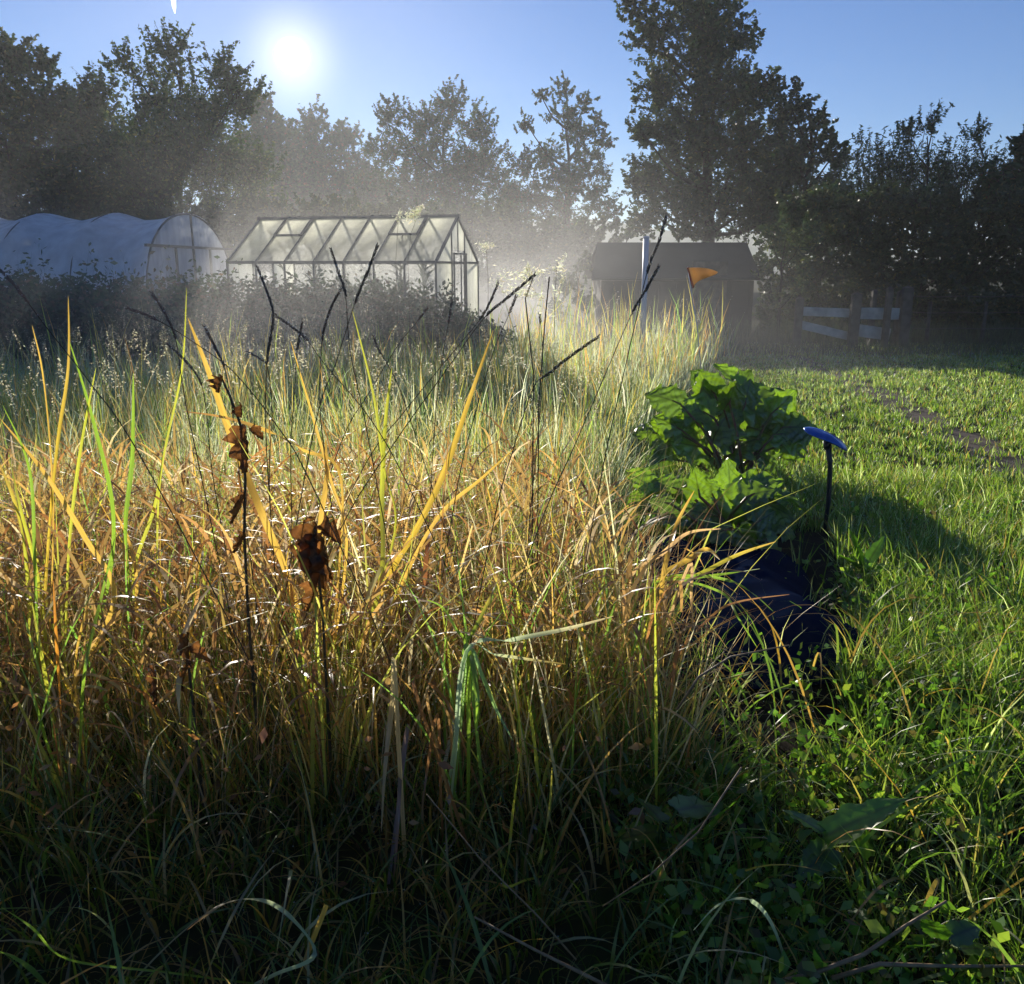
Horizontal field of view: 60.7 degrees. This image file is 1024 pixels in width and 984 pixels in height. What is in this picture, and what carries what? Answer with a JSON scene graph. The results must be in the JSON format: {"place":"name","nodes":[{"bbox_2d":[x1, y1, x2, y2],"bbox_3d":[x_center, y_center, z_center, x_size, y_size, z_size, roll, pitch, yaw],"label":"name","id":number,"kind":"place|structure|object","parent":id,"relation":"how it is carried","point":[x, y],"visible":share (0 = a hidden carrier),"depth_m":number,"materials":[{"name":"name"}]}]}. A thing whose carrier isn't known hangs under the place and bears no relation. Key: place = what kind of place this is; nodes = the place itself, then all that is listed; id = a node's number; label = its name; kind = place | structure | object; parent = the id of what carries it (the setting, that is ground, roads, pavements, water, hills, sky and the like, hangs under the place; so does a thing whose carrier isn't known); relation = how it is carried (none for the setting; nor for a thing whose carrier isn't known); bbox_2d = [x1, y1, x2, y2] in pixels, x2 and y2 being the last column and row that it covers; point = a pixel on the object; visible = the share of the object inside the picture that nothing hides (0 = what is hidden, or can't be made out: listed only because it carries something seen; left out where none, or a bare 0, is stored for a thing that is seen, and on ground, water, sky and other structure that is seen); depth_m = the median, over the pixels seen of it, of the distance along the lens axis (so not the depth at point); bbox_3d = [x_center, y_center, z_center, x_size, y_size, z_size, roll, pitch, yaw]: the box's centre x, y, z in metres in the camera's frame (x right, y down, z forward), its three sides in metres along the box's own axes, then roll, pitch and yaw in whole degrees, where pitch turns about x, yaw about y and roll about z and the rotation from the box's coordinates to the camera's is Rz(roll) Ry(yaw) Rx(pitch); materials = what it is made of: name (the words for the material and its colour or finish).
{"place":"outdoors","nodes":[
{"label":"outdoors","id":0,"kind":"place"},
{"bbox_2d":[0,271,1023,983],"bbox_3d":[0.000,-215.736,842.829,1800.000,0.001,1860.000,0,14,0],"label":"ground","id":1,"kind":"structure","parent":0,"point":[606,893],"depth_m":2.33,"materials":[{"name":"plant"}]},
{"bbox_2d":[0,209,86,220],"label":"bush","id":2,"kind":"object","parent":1,"relation":"on","point":[5,214],"visible":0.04,"depth_m":30.24,"materials":[{"name":"green plant"}]},
{"bbox_2d":[0,26,114,218],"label":"broadleaf tree","id":3,"kind":"object","parent":1,"relation":"on","point":[31,172],"visible":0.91,"depth_m":36.26,"materials":[{"name":"green plant"}]},
{"bbox_2d":[0,298,116,733],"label":"reed clump","id":4,"kind":"object","parent":1,"relation":"on","point":[78,526],"visible":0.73,"depth_m":2.69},
{"bbox_2d":[12,538,114,803],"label":"reed clump","id":5,"kind":"object","parent":1,"relation":"on","point":[46,684],"visible":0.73,"depth_m":2.49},
{"bbox_2d":[31,61,185,211],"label":"broadleaf tree","id":6,"kind":"object","parent":1,"relation":"on","point":[93,125],"visible":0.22,"depth_m":43.46,"materials":[{"name":"green plant"}]},
{"bbox_2d":[47,198,174,219],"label":"bush","id":7,"kind":"object","parent":1,"relation":"on","point":[97,211],"visible":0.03,"depth_m":31.26,"materials":[{"name":"green plant"}]},
{"bbox_2d":[0,213,232,310],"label":"polytunnel","id":8,"kind":"structure","parent":1,"relation":"on","point":[65,241],"depth_m":19.62,"materials":[{"name":"plastic"}]},
{"bbox_2d":[107,288,186,684],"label":"reed clump","id":9,"kind":"object","parent":1,"relation":"on","point":[126,510],"visible":0.61,"depth_m":2.92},
{"bbox_2d":[0,269,318,814],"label":"seed stalk","id":10,"kind":"object","parent":1,"relation":"on","point":[17,288],"visible":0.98,"depth_m":2.28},
{"bbox_2d":[1,898,328,983],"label":"reed clump","id":11,"kind":"object","parent":1,"relation":"on","point":[312,939],"visible":0.94,"depth_m":1.92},
{"bbox_2d":[145,631,209,816],"bbox_3d":[-0.952,0.687,2.535,0.186,0.603,0.051,-2,15,-7],"label":"dead dock","id":12,"kind":"object","parent":1,"relation":"on","point":[197,650],"visible":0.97,"depth_m":2.49,"materials":[{"name":"brown plant"}]},
{"bbox_2d":[92,16,288,235],"bbox_3d":[-15.409,-14.898,40.089,9.753,12.054,8.523,0,14,0],"label":"broadleaf tree","id":13,"kind":"object","parent":1,"relation":"on","point":[175,158],"visible":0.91,"depth_m":39.11,"materials":[{"name":"green plant"}]},
{"bbox_2d":[149,291,254,741],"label":"seed stalk","id":14,"kind":"object","parent":1,"relation":"on","point":[166,316],"visible":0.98,"depth_m":2.55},
{"bbox_2d":[165,343,246,661],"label":"seed stalk","id":15,"kind":"object","parent":1,"relation":"on","point":[190,367],"visible":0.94,"depth_m":2.73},
{"bbox_2d":[162,191,279,292],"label":"bush","id":16,"kind":"object","parent":1,"relation":"on","point":[215,218],"visible":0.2,"depth_m":32.32,"materials":[{"name":"green plant"}]},
{"bbox_2d":[206,374,264,797],"bbox_3d":[-0.754,0.317,2.536,0.146,1.319,0.080,7,16,25],"label":"dead dock","id":17,"kind":"object","parent":1,"relation":"on","point":[237,452],"visible":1,"depth_m":2.43,"materials":[{"name":"brown plant"}]},
{"bbox_2d":[202,324,269,710],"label":"seed stalk","id":18,"kind":"object","parent":1,"relation":"on","point":[214,345],"visible":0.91,"depth_m":2.63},
{"bbox_2d":[0,238,517,371],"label":"weeds","id":19,"kind":"object","parent":1,"relation":"on","point":[82,300],"visible":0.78,"depth_m":14.56,"materials":[{"name":"green plant"}]},
{"bbox_2d":[243,350,280,652],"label":"seed stalk","id":20,"kind":"object","parent":1,"relation":"on","point":[252,354],"visible":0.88,"depth_m":2.83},
{"bbox_2d":[210,79,324,276],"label":"broadleaf tree","id":21,"kind":"object","parent":1,"relation":"on","point":[266,129],"visible":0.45,"depth_m":121.16,"materials":[{"name":"green plant"}]},
{"bbox_2d":[255,264,286,706],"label":"seed stalk","id":22,"kind":"object","parent":1,"relation":"on","point":[272,323],"visible":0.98,"depth_m":2.48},
{"bbox_2d":[125,307,434,783],"bbox_3d":[-0.605,0.244,2.457,0.783,1.500,0.051,-2,15,-6],"label":"seed stalk","id":23,"kind":"object","parent":1,"relation":"on","point":[141,313],"visible":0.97,"depth_m":2.36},
{"bbox_2d":[235,186,356,293],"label":"bush","id":24,"kind":"object","parent":1,"relation":"on","point":[275,208],"visible":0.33,"depth_m":35.98,"materials":[{"name":"green plant"}]},
{"bbox_2d":[290,321,302,678],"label":"seed stalk","id":25,"kind":"object","parent":1,"relation":"on","point":[298,341],"visible":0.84,"depth_m":2.83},
{"bbox_2d":[293,239,326,291],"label":"tomato plant","id":26,"kind":"object","parent":1,"relation":"on","point":[318,273],"visible":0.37,"depth_m":16.38,"materials":[{"name":"green plant"}]},
{"bbox_2d":[287,516,341,804],"bbox_3d":[-0.541,0.515,2.538,0.124,0.935,0.118,10,17,33],"label":"dead dock","id":27,"kind":"object","parent":1,"relation":"on","point":[310,543],"visible":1,"depth_m":2.45,"materials":[{"name":"brown plant"}]},
{"bbox_2d":[268,242,378,729],"bbox_3d":[-0.614,0.106,2.663,0.504,1.665,0.073,5,15,19],"label":"seed stalk","id":28,"kind":"object","parent":1,"relation":"on","point":[367,272],"visible":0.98,"depth_m":2.50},
{"bbox_2d":[268,93,396,211],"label":"broadleaf tree","id":29,"kind":"object","parent":1,"relation":"on","point":[338,140],"visible":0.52,"depth_m":138.26,"materials":[{"name":"green plant"}]},
{"bbox_2d":[319,286,349,647],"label":"seed stalk","id":30,"kind":"object","parent":1,"relation":"on","point":[327,317],"visible":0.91,"depth_m":2.69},
{"bbox_2d":[184,314,512,770],"bbox_3d":[-0.475,0.186,2.733,0.967,1.481,0.260,0,14,0],"label":"reed clump","id":31,"kind":"object","parent":1,"relation":"on","point":[254,495],"visible":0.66,"depth_m":2.69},
{"bbox_2d":[226,214,478,357],"bbox_3d":[-2.909,-3.948,16.639,4.090,2.495,2.553,4,15,14],"label":"greenhouse","id":32,"kind":"object","parent":1,"relation":"on","point":[430,228],"visible":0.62,"depth_m":15.88,"materials":[{"name":"glass"}]},
{"bbox_2d":[453,253,467,312],"bbox_3d":[-0.948,-3.499,16.230,0.040,1.800,0.766,4,15,14],"label":"door","id":33,"kind":"structure","parent":32,"relation":"in","point":[454,254],"depth_m":16.16,"materials":[{"name":"metal"}]},
{"bbox_2d":[0,295,707,521],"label":"seed plume grass","id":34,"kind":"structure","parent":1,"relation":"on","point":[298,356],"depth_m":7.28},
{"bbox_2d":[287,307,428,621],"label":"seed stalk","id":35,"kind":"object","parent":1,"relation":"on","point":[422,314],"visible":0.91,"depth_m":3.01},
{"bbox_2d":[0,279,741,605],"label":"meadow grass","id":36,"kind":"structure","parent":1,"relation":"on","point":[157,406],"depth_m":8.88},
{"bbox_2d":[329,247,415,717],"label":"seed stalk","id":37,"kind":"object","parent":1,"relation":"on","point":[339,276],"visible":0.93,"depth_m":2.61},
{"bbox_2d":[268,282,498,691],"bbox_3d":[-0.479,0.114,2.844,0.884,1.560,0.053,2,15,6],"label":"seed stalk","id":38,"kind":"object","parent":1,"relation":"on","point":[490,301],"visible":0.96,"depth_m":2.70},
{"bbox_2d":[321,189,456,301],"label":"bush","id":39,"kind":"object","parent":1,"relation":"on","point":[391,209],"visible":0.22,"depth_m":38.01,"materials":[{"name":"green plant"}]},
{"bbox_2d":[274,313,505,717],"bbox_3d":[-0.318,0.192,2.715,0.722,1.474,0.121,-5,15,-19],"label":"seed stalk","id":40,"kind":"object","parent":1,"relation":"on","point":[294,329],"visible":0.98,"depth_m":2.55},
{"bbox_2d":[381,657,409,884],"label":"reed clump","id":41,"kind":"object","parent":1,"relation":"on","point":[393,709],"visible":0.89,"depth_m":2.36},
{"bbox_2d":[267,272,536,752],"bbox_3d":[-0.400,0.170,2.573,0.926,1.588,0.143,4,15,14],"label":"seed stalk","id":42,"kind":"object","parent":1,"relation":"on","point":[510,294],"visible":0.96,"depth_m":2.40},
{"bbox_2d":[376,230,428,331],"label":"tomato plant","id":43,"kind":"object","parent":1,"relation":"on","point":[400,278],"visible":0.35,"depth_m":15.98,"materials":[{"name":"green plant"}]},
{"bbox_2d":[402,203,423,351],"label":"plume stalk","id":44,"kind":"object","parent":1,"relation":"on","point":[416,211],"visible":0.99,"depth_m":11.45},
{"bbox_2d":[402,240,434,296],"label":"tomato plant","id":45,"kind":"object","parent":1,"relation":"on","point":[424,275],"visible":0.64,"depth_m":15.97,"materials":[{"name":"green plant"}]},
{"bbox_2d":[372,335,479,656],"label":"seed stalk","id":46,"kind":"object","parent":1,"relation":"on","point":[376,344],"visible":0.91,"depth_m":3.05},
{"bbox_2d":[0,350,873,836],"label":"dry grass","id":47,"kind":"structure","parent":1,"relation":"on","point":[554,548],"depth_m":2.87,"materials":[{"name":"plant"}]},
{"bbox_2d":[424,296,452,638],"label":"seed stalk","id":48,"kind":"object","parent":1,"relation":"on","point":[450,311],"visible":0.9,"depth_m":3.01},
{"bbox_2d":[341,74,536,270],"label":"broadleaf tree","id":49,"kind":"object","parent":1,"relation":"on","point":[448,177],"visible":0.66,"depth_m":90.99,"materials":[{"name":"green plant"}]},
{"bbox_2d":[412,674,486,863],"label":"reed clump","id":50,"kind":"object","parent":1,"relation":"on","point":[431,735],"visible":0.85,"depth_m":2.34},
{"bbox_2d":[429,294,517,673],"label":"seed stalk","id":51,"kind":"object","parent":1,"relation":"on","point":[513,302],"visible":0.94,"depth_m":2.65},
{"bbox_2d":[408,193,539,302],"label":"bush","id":52,"kind":"object","parent":1,"relation":"on","point":[484,221],"visible":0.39,"depth_m":36.21,"materials":[{"name":"green plant"}]},
{"bbox_2d":[0,529,1023,983],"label":"undergrowth","id":53,"kind":"object","parent":1,"relation":"on","point":[36,843],"visible":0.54,"depth_m":2.39,"materials":[{"name":"plant"}]},
{"bbox_2d":[0,465,659,886],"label":"dead leaves","id":54,"kind":"object","parent":53,"relation":"on","point":[444,765],"visible":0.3,"depth_m":2.48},
{"bbox_2d":[426,794,576,960],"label":"dry stem","id":55,"kind":"object","parent":53,"relation":"on","point":[556,937],"visible":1,"depth_m":1.82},
{"bbox_2d":[474,916,606,983],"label":"dry stem","id":56,"kind":"object","parent":53,"relation":"on","point":[586,975],"visible":1,"depth_m":1.86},
{"bbox_2d":[603,767,741,905],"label":"dry stem","id":57,"kind":"object","parent":53,"relation":"in","point":[707,818],"visible":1,"depth_m":1.79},
{"bbox_2d":[676,645,789,709],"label":"dry stem","id":58,"kind":"object","parent":53,"relation":"on","point":[694,683],"visible":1,"depth_m":1.70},
{"bbox_2d":[766,900,946,983],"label":"dry stem","id":59,"kind":"object","parent":53,"relation":"in","point":[864,953],"visible":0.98,"depth_m":1.86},
{"bbox_2d":[831,961,1023,980],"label":"dry stem","id":60,"kind":"object","parent":53,"relation":"on","point":[870,967],"visible":1,"depth_m":1.87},
{"bbox_2d":[0,216,1023,956],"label":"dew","id":61,"kind":"object","parent":1,"relation":"on","point":[588,460],"visible":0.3,"depth_m":7.90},
{"bbox_2d":[428,568,612,836],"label":"reed clump","id":62,"kind":"object","parent":1,"relation":"on","point":[470,662],"visible":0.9,"depth_m":2.27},
{"bbox_2d":[503,759,551,887],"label":"reed clump","id":63,"kind":"object","parent":1,"relation":"on","point":[510,837],"visible":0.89,"depth_m":2.21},
{"bbox_2d":[489,260,566,657],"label":"plume stalk","id":64,"kind":"object","parent":1,"relation":"on","point":[527,268],"visible":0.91,"depth_m":2.92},
{"bbox_2d":[519,312,542,667],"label":"seed stalk","id":65,"kind":"object","parent":1,"relation":"on","point":[540,320],"visible":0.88,"depth_m":2.76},
{"bbox_2d":[511,277,557,685],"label":"plume stalk","id":66,"kind":"object","parent":1,"relation":"on","point":[546,309],"visible":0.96,"depth_m":2.91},
{"bbox_2d":[470,334,599,642],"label":"seed stalk","id":67,"kind":"object","parent":1,"relation":"on","point":[572,354],"visible":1,"depth_m":2.32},
{"bbox_2d":[486,210,610,306],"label":"bush","id":68,"kind":"object","parent":1,"relation":"on","point":[532,251],"visible":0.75,"depth_m":34.38,"materials":[{"name":"green plant"}]},
{"bbox_2d":[481,70,627,275],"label":"broadleaf tree","id":69,"kind":"object","parent":1,"relation":"on","point":[566,178],"visible":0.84,"depth_m":76.33,"materials":[{"name":"green plant"}]},
{"bbox_2d":[553,253,566,413],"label":"plume stalk","id":70,"kind":"object","parent":1,"relation":"on","point":[554,318],"visible":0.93,"depth_m":7.84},
{"bbox_2d":[470,263,660,760],"bbox_3d":[0.106,0.174,2.513,0.559,1.608,0.098,5,15,17],"label":"seed stalk","id":71,"kind":"object","parent":1,"relation":"on","point":[646,288],"visible":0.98,"depth_m":2.39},
{"bbox_2d":[546,249,595,331],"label":"bush","id":72,"kind":"object","parent":1,"relation":"on","point":[585,265],"visible":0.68,"depth_m":21.85,"materials":[{"name":"green plant"}]},
{"bbox_2d":[560,214,666,720],"bbox_3d":[0.254,0.098,2.549,0.312,1.737,0.078,8,16,28],"label":"seed stalk","id":73,"kind":"object","parent":1,"relation":"on","point":[655,249],"visible":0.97,"depth_m":2.42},
{"bbox_2d":[599,220,655,241],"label":"bush","id":74,"kind":"object","parent":1,"relation":"on","point":[622,236],"visible":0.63,"depth_m":57.56,"materials":[{"name":"green plant"}]},
{"bbox_2d":[639,236,649,353],"bbox_3d":[2.213,-3.206,14.664,0.108,2.085,0.108,0,14,0],"label":"pipe post","id":75,"kind":"object","parent":1,"relation":"on","point":[644,272],"visible":0.81,"depth_m":14.56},
{"bbox_2d":[583,242,759,336],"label":"shed","id":76,"kind":"structure","parent":1,"relation":"on","point":[617,266],"depth_m":20.23,"materials":[{"name":"wood"}]},
{"bbox_2d":[689,261,727,336],"bbox_3d":[4.529,-4.428,20.130,0.800,1.700,0.114,0,14,0],"label":"door","id":77,"kind":"structure","parent":76,"relation":"in","point":[716,287],"depth_m":20.11,"materials":[{"name":"wood"}]},
{"bbox_2d":[614,794,737,858],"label":"dock plant","id":78,"kind":"object","parent":1,"relation":"on","point":[686,806],"visible":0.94,"depth_m":2.31,"materials":[{"name":"green plant"}]},
{"bbox_2d":[633,704,743,782],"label":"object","id":79,"kind":"object","parent":1,"relation":"on","point":[711,750],"visible":0.16,"depth_m":2.86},
{"bbox_2d":[687,267,717,368],"bbox_3d":[2.533,-2.219,11.821,0.424,1.595,0.093,1,14,4],"label":"pennant flag","id":80,"kind":"object","parent":1,"relation":"on","point":[695,275],"visible":0.98,"depth_m":11.67,"materials":[{"name":"orange fabric"}]},
{"bbox_2d":[627,491,788,736],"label":"reed clump","id":81,"kind":"object","parent":1,"relation":"on","point":[688,559],"visible":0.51,"depth_m":2.91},
{"bbox_2d":[613,0,819,261],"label":"broadleaf tree","id":82,"kind":"object","parent":1,"relation":"on","point":[706,41],"visible":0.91,"depth_m":33.86,"materials":[{"name":"green plant"}]},
{"bbox_2d":[632,363,817,477],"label":"rhubarb plant","id":83,"kind":"object","parent":1,"relation":"on","point":[773,422],"visible":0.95,"depth_m":6.68,"materials":[{"name":"green plant"}]},
{"bbox_2d":[696,897,782,952],"bbox_3d":[0.523,1.001,1.954,0.120,0.444,0.318,11,18,36],"label":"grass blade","id":84,"kind":"object","parent":1,"relation":"on","point":[759,907],"visible":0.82,"depth_m":1.88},
{"bbox_2d":[659,533,846,775],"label":"soil","id":85,"kind":"structure","parent":1,"relation":"on","point":[816,540],"depth_m":3.32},
{"bbox_2d":[615,458,808,550],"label":"rhubarb plant","id":86,"kind":"object","parent":85,"relation":"on","point":[747,491],"visible":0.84,"depth_m":4.98,"materials":[{"name":"green plant"}]},
{"bbox_2d":[541,532,895,688],"bbox_3d":[0.820,0.444,4.220,1.500,0.205,1.770,0,14,0],"label":"plastic sheet","id":87,"kind":"object","parent":85,"relation":"on","point":[771,574],"visible":0.36,"depth_m":3.69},
{"bbox_2d":[752,247,787,331],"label":"bush","id":88,"kind":"object","parent":1,"relation":"on","point":[764,296],"visible":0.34,"depth_m":21.75,"materials":[{"name":"green plant"}]},
{"bbox_2d":[750,210,824,339],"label":"bush","id":89,"kind":"object","parent":1,"relation":"on","point":[805,273],"visible":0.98,"depth_m":19.15,"materials":[{"name":"green plant"}]},
{"bbox_2d":[735,65,862,297],"bbox_3d":[10.640,-11.254,32.629,4.809,8.709,4.314,9,17,31],"label":"broadleaf tree","id":90,"kind":"object","parent":1,"relation":"on","point":[791,114],"visible":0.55,"depth_m":31.63,"materials":[{"name":"green plant"}]},
{"bbox_2d":[577,493,1023,983],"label":"ground weeds","id":91,"kind":"object","parent":1,"relation":"on","point":[805,966],"visible":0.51,"depth_m":2.48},
{"bbox_2d":[803,426,847,532],"bbox_3d":[1.890,-0.057,5.340,0.274,0.684,0.226,0,14,0],"label":"spade","id":92,"kind":"object","parent":1,"relation":"on","point":[828,438],"visible":0.98,"depth_m":5.27,"materials":[{"name":"blue plastic"}]},
{"bbox_2d":[782,797,907,877],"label":"dock plant","id":93,"kind":"object","parent":1,"relation":"on","point":[869,813],"visible":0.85,"depth_m":2.25,"materials":[{"name":"green plant"}]},
{"bbox_2d":[792,286,913,348],"bbox_3d":[6.756,-3.477,17.424,2.304,1.230,0.400,0,14,0],"label":"wooden fence","id":94,"kind":"object","parent":1,"relation":"on","point":[900,313],"visible":0.8,"depth_m":17.36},
{"bbox_2d":[837,527,899,583],"bbox_3d":[1.776,0.342,4.411,0.381,0.342,0.174,-9,17,-32],"label":"plantain","id":95,"kind":"object","parent":1,"relation":"on","point":[873,552],"visible":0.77,"depth_m":4.44,"materials":[{"name":"green plant"}]},
{"bbox_2d":[822,124,922,303],"bbox_3d":[9.580,-7.184,23.786,2.730,5.232,2.314,7,16,24],"label":"broadleaf tree","id":96,"kind":"object","parent":1,"relation":"on","point":[876,174],"visible":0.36,"depth_m":23.14,"materials":[{"name":"green plant"}]},
{"bbox_2d":[765,173,1023,335],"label":"hedge","id":97,"kind":"object","parent":1,"relation":"on","point":[953,239],"visible":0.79,"depth_m":20.39,"materials":[{"name":"green plant"}]},
{"bbox_2d":[863,98,970,327],"bbox_3d":[10.645,-7.354,23.544,2.958,5.689,2.283,-4,15,-15],"label":"broadleaf tree","id":98,"kind":"object","parent":1,"relation":"on","point":[908,140],"visible":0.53,"depth_m":22.73,"materials":[{"name":"green plant"}]},
{"bbox_2d":[902,918,996,975],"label":"plant","id":99,"kind":"object","parent":1,"relation":"on","point":[961,935],"visible":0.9,"depth_m":1.92,"materials":[{"name":"green plant"}]},
{"bbox_2d":[912,296,1023,344],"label":"wire fence","id":100,"kind":"object","parent":1,"relation":"on","point":[929,319],"visible":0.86,"depth_m":17.85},
{"bbox_2d":[926,111,1013,325],"bbox_3d":[12.523,-7.301,23.727,2.147,5.489,2.934,-11,18,-37],"label":"broadleaf tree","id":101,"kind":"object","parent":1,"relation":"on","point":[974,168],"visible":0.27,"depth_m":23.24,"materials":[{"name":"green plant"}]},
{"bbox_2d":[972,124,1023,322],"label":"broadleaf tree","id":102,"kind":"object","parent":1,"relation":"on","point":[1011,173],"visible":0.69,"depth_m":21.98,"materials":[{"name":"green plant"}]},
{"bbox_2d":[0,0,1023,251],"label":"sky","id":103,"kind":"structure","parent":0,"point":[874,63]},
{"bbox_2d":[244,218,1020,270],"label":"hill","id":104,"kind":"structure","parent":0,"point":[667,236],"depth_m":377.93,"materials":[{"name":"plant"}]},
{"bbox_2d":[580,341,1023,706],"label":"lawn grass","id":105,"kind":"structure","parent":0,"point":[925,543],"depth_m":6.21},
{"bbox_2d":[685,315,1023,357],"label":"rough grass","id":106,"kind":"structure","parent":0,"point":[954,333],"depth_m":17.85,"materials":[{"name":"green plant"}]},
{"bbox_2d":[777,356,1023,486],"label":"path","id":107,"kind":"structure","parent":0,"point":[963,434],"depth_m":9.23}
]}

